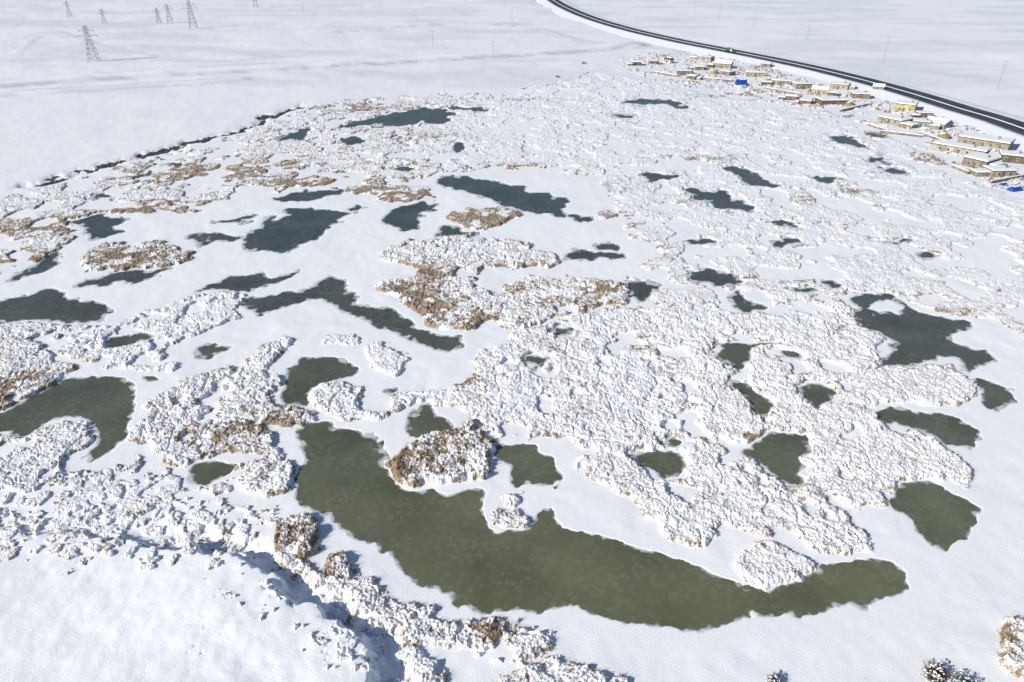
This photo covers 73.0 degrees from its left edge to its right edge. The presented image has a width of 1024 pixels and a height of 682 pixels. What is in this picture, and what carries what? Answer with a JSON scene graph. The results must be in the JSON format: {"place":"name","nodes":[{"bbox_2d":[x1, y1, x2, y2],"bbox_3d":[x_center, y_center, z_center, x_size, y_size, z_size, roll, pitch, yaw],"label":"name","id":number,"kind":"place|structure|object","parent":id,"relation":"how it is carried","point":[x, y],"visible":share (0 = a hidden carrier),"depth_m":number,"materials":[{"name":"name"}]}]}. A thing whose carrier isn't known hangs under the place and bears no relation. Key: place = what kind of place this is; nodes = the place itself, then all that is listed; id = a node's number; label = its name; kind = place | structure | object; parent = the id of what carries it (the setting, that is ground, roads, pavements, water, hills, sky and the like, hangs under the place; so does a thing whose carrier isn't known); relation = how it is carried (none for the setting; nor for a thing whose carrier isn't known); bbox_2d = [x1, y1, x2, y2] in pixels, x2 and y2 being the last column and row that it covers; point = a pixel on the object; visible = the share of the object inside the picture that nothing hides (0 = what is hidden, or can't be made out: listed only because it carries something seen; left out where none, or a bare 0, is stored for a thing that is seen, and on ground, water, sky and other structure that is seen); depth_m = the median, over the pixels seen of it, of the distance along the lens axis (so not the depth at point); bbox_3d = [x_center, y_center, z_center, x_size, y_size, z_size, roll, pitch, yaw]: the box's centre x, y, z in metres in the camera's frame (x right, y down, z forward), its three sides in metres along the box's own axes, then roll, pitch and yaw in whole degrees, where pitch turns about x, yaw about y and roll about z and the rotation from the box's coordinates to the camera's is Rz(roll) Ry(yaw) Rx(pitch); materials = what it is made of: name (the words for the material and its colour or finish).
{"place":"outdoors","nodes":[
{"label":"outdoors","id":0,"kind":"place"},
{"bbox_2d":[5,250,63,281],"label":"pond","id":1,"kind":"structure","parent":0,"point":[50,262],"depth_m":196.19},
{"bbox_2d":[0,288,113,323],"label":"pond","id":2,"kind":"structure","parent":0,"point":[50,304],"depth_m":174.28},
{"bbox_2d":[0,376,135,462],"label":"pond","id":3,"kind":"structure","parent":0,"point":[105,405],"depth_m":136.96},
{"bbox_2d":[88,192,112,199],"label":"pond","id":4,"kind":"structure","parent":0,"point":[101,195],"depth_m":250.81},
{"bbox_2d":[71,213,130,240],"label":"pond","id":5,"kind":"structure","parent":0,"point":[99,226],"depth_m":225.21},
{"bbox_2d":[73,266,173,287],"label":"pond","id":6,"kind":"structure","parent":0,"point":[134,276],"depth_m":190.35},
{"bbox_2d":[106,332,154,347],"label":"pond","id":7,"kind":"structure","parent":0,"point":[119,341],"depth_m":160.70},
{"bbox_2d":[125,169,155,178],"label":"pond","id":8,"kind":"structure","parent":0,"point":[147,174],"depth_m":273.32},
{"bbox_2d":[187,460,237,485],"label":"pond","id":9,"kind":"structure","parent":0,"point":[205,473],"depth_m":120.68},
{"bbox_2d":[194,342,231,359],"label":"pond","id":10,"kind":"structure","parent":0,"point":[208,351],"depth_m":156.38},
{"bbox_2d":[185,232,244,247],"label":"pond","id":11,"kind":"structure","parent":0,"point":[202,239],"depth_m":216.08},
{"bbox_2d":[210,214,258,224],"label":"pond","id":12,"kind":"structure","parent":0,"point":[240,220],"depth_m":229.24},
{"bbox_2d":[194,269,300,292],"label":"pond","id":13,"kind":"structure","parent":0,"point":[247,283],"depth_m":187.56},
{"bbox_2d":[277,128,310,141],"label":"pond","id":14,"kind":"structure","parent":0,"point":[300,134],"depth_m":329.67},
{"bbox_2d":[242,207,351,253],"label":"pond","id":15,"kind":"structure","parent":0,"point":[293,229],"depth_m":222.08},
{"bbox_2d":[272,189,344,202],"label":"pond","id":16,"kind":"structure","parent":0,"point":[306,195],"depth_m":251.80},
{"bbox_2d":[280,356,358,405],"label":"pond","id":17,"kind":"structure","parent":0,"point":[305,375],"depth_m":147.71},
{"bbox_2d":[338,136,364,145],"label":"pond","id":18,"kind":"structure","parent":0,"point":[351,140],"depth_m":319.78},
{"bbox_2d":[241,275,464,351],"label":"pond","id":19,"kind":"structure","parent":0,"point":[333,290],"depth_m":174.28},
{"bbox_2d":[347,204,368,213],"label":"pond","id":20,"kind":"structure","parent":0,"point":[356,208],"depth_m":239.54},
{"bbox_2d":[334,106,455,129],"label":"pond","id":21,"kind":"structure","parent":0,"point":[426,115],"depth_m":361.33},
{"bbox_2d":[381,200,438,231],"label":"pond","id":22,"kind":"structure","parent":0,"point":[404,218],"depth_m":233.42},
{"bbox_2d":[405,403,453,437],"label":"pond","id":23,"kind":"structure","parent":0,"point":[423,419],"depth_m":132.97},
{"bbox_2d":[434,225,479,237],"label":"pond","id":24,"kind":"structure","parent":0,"point":[447,230],"depth_m":220.55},
{"bbox_2d":[444,142,478,153],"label":"pond","id":25,"kind":"structure","parent":0,"point":[458,147],"depth_m":310.47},
{"bbox_2d":[448,101,489,112],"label":"pond","id":26,"kind":"structure","parent":0,"point":[480,109],"depth_m":382.96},
{"bbox_2d":[436,174,570,217],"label":"pond","id":27,"kind":"structure","parent":0,"point":[519,198],"depth_m":252.80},
{"bbox_2d":[0,0,1023,681],"bbox_3d":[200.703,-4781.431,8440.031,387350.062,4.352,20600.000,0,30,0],"label":"ground","id":28,"kind":"structure","parent":0,"point":[72,114],"depth_m":191.29,"materials":[{"name":"snow"}]},
{"bbox_2d":[0,319,79,411],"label":"reed bed","id":29,"kind":"object","parent":28,"relation":"on","point":[29,368],"visible":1,"depth_m":150.55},
{"bbox_2d":[0,419,145,493],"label":"reed bed","id":30,"kind":"object","parent":28,"relation":"on","point":[23,469],"visible":1,"depth_m":123.78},
{"bbox_2d":[77,26,100,61],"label":"electricity pylon","id":31,"kind":"object","parent":28,"relation":"on","point":[87,43],"visible":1,"depth_m":526.20,"materials":[{"name":"metal"}]},
{"bbox_2d":[0,462,281,578],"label":"snow clods","id":32,"kind":"object","parent":28,"relation":"on","point":[132,504],"visible":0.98,"depth_m":110.24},
{"bbox_2d":[81,239,202,272],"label":"reed island","id":33,"kind":"structure","parent":28,"relation":"on","point":[122,256],"depth_m":201.37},
{"bbox_2d":[55,290,246,372],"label":"reed bed","id":34,"kind":"object","parent":28,"relation":"on","point":[220,311],"visible":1,"depth_m":163.41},
{"bbox_2d":[126,335,317,498],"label":"reed bed","id":35,"kind":"object","parent":28,"relation":"on","point":[164,425],"visible":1,"depth_m":132.14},
{"bbox_2d":[0,91,493,267],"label":"reed bed","id":36,"kind":"object","parent":28,"relation":"on","point":[43,242],"visible":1,"depth_m":275.44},
{"bbox_2d":[272,510,320,559],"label":"reed clump","id":37,"kind":"object","parent":28,"relation":"on","point":[298,534],"visible":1,"depth_m":106.37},
{"bbox_2d":[217,562,392,681],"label":"snow clods","id":38,"kind":"object","parent":28,"relation":"on","point":[345,643],"visible":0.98,"depth_m":89.46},
{"bbox_2d":[321,550,356,578],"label":"reed clump","id":39,"kind":"object","parent":28,"relation":"on","point":[339,563],"visible":0.99,"depth_m":101.35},
{"bbox_2d":[321,333,360,345],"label":"reed clump","id":40,"kind":"object","parent":28,"relation":"on","point":[348,340],"visible":1,"depth_m":159.61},
{"bbox_2d":[364,341,409,377],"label":"reed clump","id":41,"kind":"object","parent":28,"relation":"on","point":[388,361],"visible":1,"depth_m":152.13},
{"bbox_2d":[274,551,555,667],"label":"reed bed","id":42,"kind":"object","parent":28,"relation":"on","point":[350,600],"visible":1,"depth_m":93.44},
{"bbox_2d":[393,643,448,681],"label":"reed bed","id":43,"kind":"object","parent":28,"relation":"on","point":[417,661],"visible":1,"depth_m":87.80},
{"bbox_2d":[446,206,522,230],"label":"reed island","id":44,"kind":"structure","parent":28,"relation":"on","point":[485,219],"depth_m":230.24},
{"bbox_2d":[375,232,630,330],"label":"reed bed","id":45,"kind":"object","parent":28,"relation":"on","point":[435,293],"visible":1,"depth_m":183.06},
{"bbox_2d":[500,491,523,507],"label":"reed clump","id":46,"kind":"object","parent":28,"relation":"on","point":[513,500],"visible":1,"depth_m":114.02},
{"bbox_2d":[493,654,628,681],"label":"reed bed","id":47,"kind":"object","parent":28,"relation":"on","point":[568,671],"visible":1,"depth_m":86.57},
{"bbox_2d":[309,296,981,555],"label":"reed bed","id":48,"kind":"object","parent":28,"relation":"on","point":[616,411],"visible":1,"depth_m":136.66,"materials":[{"name":"snow"}]},
{"bbox_2d":[677,68,696,74],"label":"house","id":49,"kind":"structure","parent":28,"relation":"on","point":[684,71],"depth_m":474.96,"materials":[{"name":"paint"}]},
{"bbox_2d":[690,54,714,60],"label":"house","id":50,"kind":"structure","parent":28,"relation":"on","point":[709,57],"depth_m":539.62,"materials":[{"name":"beige paint"}]},
{"bbox_2d":[408,72,1023,337],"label":"reed bed","id":51,"kind":"object","parent":28,"relation":"on","point":[883,266],"visible":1,"depth_m":254.64,"materials":[{"name":"snow"}]},
{"bbox_2d":[707,59,733,68],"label":"house","id":52,"kind":"structure","parent":28,"relation":"on","point":[721,63],"depth_m":501.80,"materials":[{"name":"beige paint"}]},
{"bbox_2d":[745,69,764,76],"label":"house","id":53,"kind":"structure","parent":28,"relation":"on","point":[754,73],"depth_m":469.45,"materials":[{"name":"yellow paint"}]},
{"bbox_2d":[765,670,783,681],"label":"bare bush","id":54,"kind":"object","parent":28,"relation":"on","point":[773,677],"visible":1,"depth_m":86.04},
{"bbox_2d":[733,539,816,591],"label":"reed clump","id":55,"kind":"object","parent":28,"relation":"on","point":[766,565],"visible":1,"depth_m":101.76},
{"bbox_2d":[761,77,790,84],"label":"house","id":56,"kind":"structure","parent":28,"relation":"on","point":[779,81],"depth_m":442.69,"materials":[{"name":"beige paint"}]},
{"bbox_2d":[778,94,797,100],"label":"house","id":57,"kind":"structure","parent":28,"relation":"on","point":[793,97],"depth_m":403.40,"materials":[{"name":"brown paint"}]},
{"bbox_2d":[791,80,812,88],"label":"house","id":58,"kind":"structure","parent":28,"relation":"on","point":[806,84],"depth_m":432.19,"materials":[{"name":"beige paint"}]},
{"bbox_2d":[794,98,812,103],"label":"house","id":59,"kind":"structure","parent":28,"relation":"on","point":[804,100],"depth_m":393.97,"materials":[{"name":"red paint"}]},
{"bbox_2d":[618,52,1023,187],"bbox_3d":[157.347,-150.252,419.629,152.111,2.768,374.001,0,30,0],"label":"village","id":60,"kind":"object","parent":28,"relation":"on","point":[953,130],"visible":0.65,"depth_m":418.93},
{"bbox_2d":[811,85,838,95],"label":"house","id":61,"kind":"structure","parent":28,"relation":"on","point":[820,90],"depth_m":415.84,"materials":[{"name":"yellow paint"}]},
{"bbox_2d":[815,96,849,104],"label":"house","id":62,"kind":"structure","parent":28,"relation":"on","point":[824,100],"depth_m":390.78,"materials":[{"name":"brown paint"}]},
{"bbox_2d":[830,81,856,89],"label":"house","id":63,"kind":"structure","parent":28,"relation":"on","point":[840,85],"depth_m":431.49,"materials":[{"name":"beige paint"}]},
{"bbox_2d":[850,90,870,98],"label":"house","id":64,"kind":"structure","parent":28,"relation":"on","point":[865,94],"depth_m":405.95,"materials":[{"name":"paint"}]},
{"bbox_2d":[877,113,917,128],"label":"house","id":65,"kind":"structure","parent":28,"relation":"on","point":[897,119],"depth_m":348.03,"materials":[{"name":"beige paint"}]},
{"bbox_2d":[880,130,920,137],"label":"yard wall","id":66,"kind":"structure","parent":28,"relation":"on","point":[901,133],"depth_m":329.57,"materials":[{"name":"paint"}]},
{"bbox_2d":[894,99,918,111],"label":"house","id":67,"kind":"structure","parent":28,"relation":"on","point":[904,105],"depth_m":373.99,"materials":[{"name":"gold paint"}]},
{"bbox_2d":[911,110,933,117],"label":"house","id":68,"kind":"structure","parent":28,"relation":"on","point":[919,114],"depth_m":361.37,"materials":[{"name":"paint"}]},
{"bbox_2d":[913,117,940,129],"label":"house","id":69,"kind":"structure","parent":28,"relation":"on","point":[924,122],"depth_m":340.61,"materials":[{"name":"green paint"}]},
{"bbox_2d":[919,658,952,681],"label":"bare bush","id":70,"kind":"object","parent":28,"relation":"on","point":[936,673],"visible":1,"depth_m":86.26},
{"bbox_2d":[926,115,953,129],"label":"house","id":71,"kind":"structure","parent":28,"relation":"on","point":[944,123],"depth_m":340.10,"materials":[{"name":"green paint"}]},
{"bbox_2d":[931,139,991,155],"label":"house","id":72,"kind":"structure","parent":28,"relation":"on","point":[963,149],"depth_m":299.90,"materials":[{"name":"beige paint"}]},
{"bbox_2d":[949,669,978,681],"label":"bare bush","id":73,"kind":"object","parent":28,"relation":"on","point":[958,679],"visible":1,"depth_m":85.78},
{"bbox_2d":[961,152,1005,167],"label":"house","id":74,"kind":"structure","parent":28,"relation":"on","point":[976,160],"depth_m":281.37,"materials":[{"name":"paint"}]},
{"bbox_2d":[957,131,1015,149],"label":"house","id":75,"kind":"structure","parent":28,"relation":"on","point":[990,141],"depth_m":309.00,"materials":[{"name":"beige paint"}]},
{"bbox_2d":[970,164,1017,177],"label":"house","id":76,"kind":"structure","parent":28,"relation":"on","point":[1001,171],"depth_m":271.21,"materials":[{"name":"beige paint"}]},
{"bbox_2d":[987,149,1023,163],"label":"house","id":77,"kind":"structure","parent":28,"relation":"on","point":[1010,156],"depth_m":288.55,"materials":[{"name":"brown paint"}]},
{"bbox_2d":[990,174,1023,182],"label":"yard wall","id":78,"kind":"structure","parent":28,"relation":"on","point":[1004,179],"depth_m":266.05,"materials":[{"name":"paint"}]},
{"bbox_2d":[996,611,1023,677],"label":"reed clump","id":79,"kind":"object","parent":28,"relation":"on","point":[1011,654],"visible":1,"depth_m":89.61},
{"bbox_2d":[494,443,562,487],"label":"pond","id":80,"kind":"structure","parent":0,"point":[530,464],"depth_m":122.30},
{"bbox_2d":[525,354,549,367],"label":"pond","id":81,"kind":"structure","parent":0,"point":[537,360],"depth_m":152.65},
{"bbox_2d":[552,327,574,335],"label":"pond","id":82,"kind":"structure","parent":0,"point":[558,331],"depth_m":164.00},
{"bbox_2d":[567,214,593,222],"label":"pond","id":83,"kind":"structure","parent":0,"point":[580,218],"depth_m":230.90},
{"bbox_2d":[562,247,626,260],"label":"pond","id":84,"kind":"structure","parent":0,"point":[575,253],"depth_m":203.69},
{"bbox_2d":[294,421,908,631],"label":"pond","id":85,"kind":"structure","parent":0,"point":[458,549],"depth_m":102.67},
{"bbox_2d":[384,417,496,487],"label":"reed island","id":86,"kind":"structure","parent":85,"relation":"in","point":[466,450],"depth_m":122.16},
{"bbox_2d":[488,506,532,529],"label":"reed clump","id":87,"kind":"object","parent":85,"relation":"in","point":[516,518],"visible":1,"depth_m":110.06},
{"bbox_2d":[592,241,620,251],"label":"pond","id":88,"kind":"structure","parent":0,"point":[608,245],"depth_m":209.70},
{"bbox_2d":[605,113,638,123],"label":"pond","id":89,"kind":"structure","parent":0,"point":[617,115],"depth_m":367.56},
{"bbox_2d":[624,279,662,302],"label":"pond","id":90,"kind":"structure","parent":0,"point":[642,291],"depth_m":184.32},
{"bbox_2d":[622,98,688,108],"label":"pond","id":91,"kind":"structure","parent":0,"point":[670,102],"depth_m":397.23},
{"bbox_2d":[628,449,686,478],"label":"pond","id":92,"kind":"structure","parent":0,"point":[665,464],"depth_m":123.00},
{"bbox_2d":[640,172,679,182],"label":"pond","id":93,"kind":"structure","parent":0,"point":[650,177],"depth_m":272.16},
{"bbox_2d":[659,436,681,446],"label":"pond","id":94,"kind":"structure","parent":0,"point":[672,441],"depth_m":127.67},
{"bbox_2d":[682,238,717,244],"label":"pond","id":95,"kind":"structure","parent":0,"point":[702,241],"depth_m":213.20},
{"bbox_2d":[688,268,743,286],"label":"pond","id":96,"kind":"structure","parent":0,"point":[714,277],"depth_m":190.35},
{"bbox_2d":[684,187,755,212],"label":"pond","id":97,"kind":"structure","parent":0,"point":[719,199],"depth_m":247.90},
{"bbox_2d":[714,342,773,368],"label":"pond","id":98,"kind":"structure","parent":0,"point":[736,354],"depth_m":155.24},
{"bbox_2d":[727,289,767,313],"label":"pond","id":99,"kind":"structure","parent":0,"point":[739,301],"depth_m":176.20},
{"bbox_2d":[730,380,774,415],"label":"pond","id":100,"kind":"structure","parent":0,"point":[761,403],"depth_m":139.96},
{"bbox_2d":[723,166,781,187],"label":"pond","id":101,"kind":"structure","parent":0,"point":[749,177],"depth_m":271.00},
{"bbox_2d":[740,431,811,485],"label":"pond","id":102,"kind":"structure","parent":0,"point":[778,454],"depth_m":124.92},
{"bbox_2d":[536,0,1023,151],"bbox_3d":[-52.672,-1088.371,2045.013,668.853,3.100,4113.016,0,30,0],"label":"road embankment","id":103,"kind":"structure","parent":0,"point":[977,124],"depth_m":475.38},
{"bbox_2d":[547,0,1023,135],"bbox_3d":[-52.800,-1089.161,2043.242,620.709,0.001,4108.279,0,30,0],"label":"road shoulder","id":104,"kind":"object","parent":103,"relation":"on","point":[827,74],"visible":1,"depth_m":453.75},
{"bbox_2d":[553,0,1023,128],"bbox_3d":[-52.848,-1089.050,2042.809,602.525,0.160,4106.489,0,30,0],"label":"snowy median","id":105,"kind":"object","parent":103,"relation":"on","point":[828,71],"visible":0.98,"depth_m":462.89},
{"bbox_2d":[765,220,798,227],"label":"pond","id":106,"kind":"structure","parent":0,"point":[784,223],"depth_m":226.80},
{"bbox_2d":[548,0,1023,134],"bbox_3d":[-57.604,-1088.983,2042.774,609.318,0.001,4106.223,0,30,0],"label":"road","id":107,"kind":"structure","parent":0,"point":[1016,129],"depth_m":453.29,"materials":[{"name":"asphalt"}]},
{"bbox_2d":[769,237,802,247],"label":"pond","id":108,"kind":"structure","parent":0,"point":[784,242],"depth_m":213.20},
{"bbox_2d":[554,0,1023,127],"bbox_3d":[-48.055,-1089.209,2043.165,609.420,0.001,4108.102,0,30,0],"label":"road","id":109,"kind":"structure","parent":0,"point":[990,114],"depth_m":459.96,"materials":[{"name":"asphalt"}]},
{"bbox_2d":[781,350,801,358],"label":"pond","id":110,"kind":"structure","parent":0,"point":[791,354],"depth_m":154.87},
{"bbox_2d":[791,287,818,292],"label":"pond","id":111,"kind":"structure","parent":0,"point":[806,289],"depth_m":183.79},
{"bbox_2d":[799,383,837,408],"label":"pond","id":112,"kind":"structure","parent":0,"point":[816,395],"depth_m":141.51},
{"bbox_2d":[809,175,846,183],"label":"pond","id":113,"kind":"structure","parent":0,"point":[827,180],"depth_m":268.73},
{"bbox_2d":[820,279,841,288],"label":"pond","id":114,"kind":"structure","parent":0,"point":[831,284],"depth_m":187.02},
{"bbox_2d":[824,133,872,149],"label":"pond","id":115,"kind":"structure","parent":0,"point":[845,139],"depth_m":321.39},
{"bbox_2d":[864,154,892,164],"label":"pond","id":116,"kind":"structure","parent":0,"point":[880,159],"depth_m":292.04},
{"bbox_2d":[873,237,912,244],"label":"pond","id":117,"kind":"structure","parent":0,"point":[901,241],"depth_m":213.20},
{"bbox_2d":[878,166,910,175],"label":"pond","id":118,"kind":"structure","parent":0,"point":[895,171],"depth_m":278.07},
{"bbox_2d":[849,292,997,372],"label":"pond","id":119,"kind":"structure","parent":0,"point":[916,337],"depth_m":163.16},
{"bbox_2d":[915,251,940,260],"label":"pond","id":120,"kind":"structure","parent":0,"point":[925,255],"depth_m":203.69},
{"bbox_2d":[877,406,982,449],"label":"pond","id":121,"kind":"structure","parent":0,"point":[946,429],"depth_m":132.42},
{"bbox_2d":[890,481,981,551],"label":"pond","id":122,"kind":"structure","parent":0,"point":[941,517],"depth_m":112.21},
{"bbox_2d":[970,378,1017,411],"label":"pond","id":123,"kind":"structure","parent":0,"point":[997,397],"depth_m":140.88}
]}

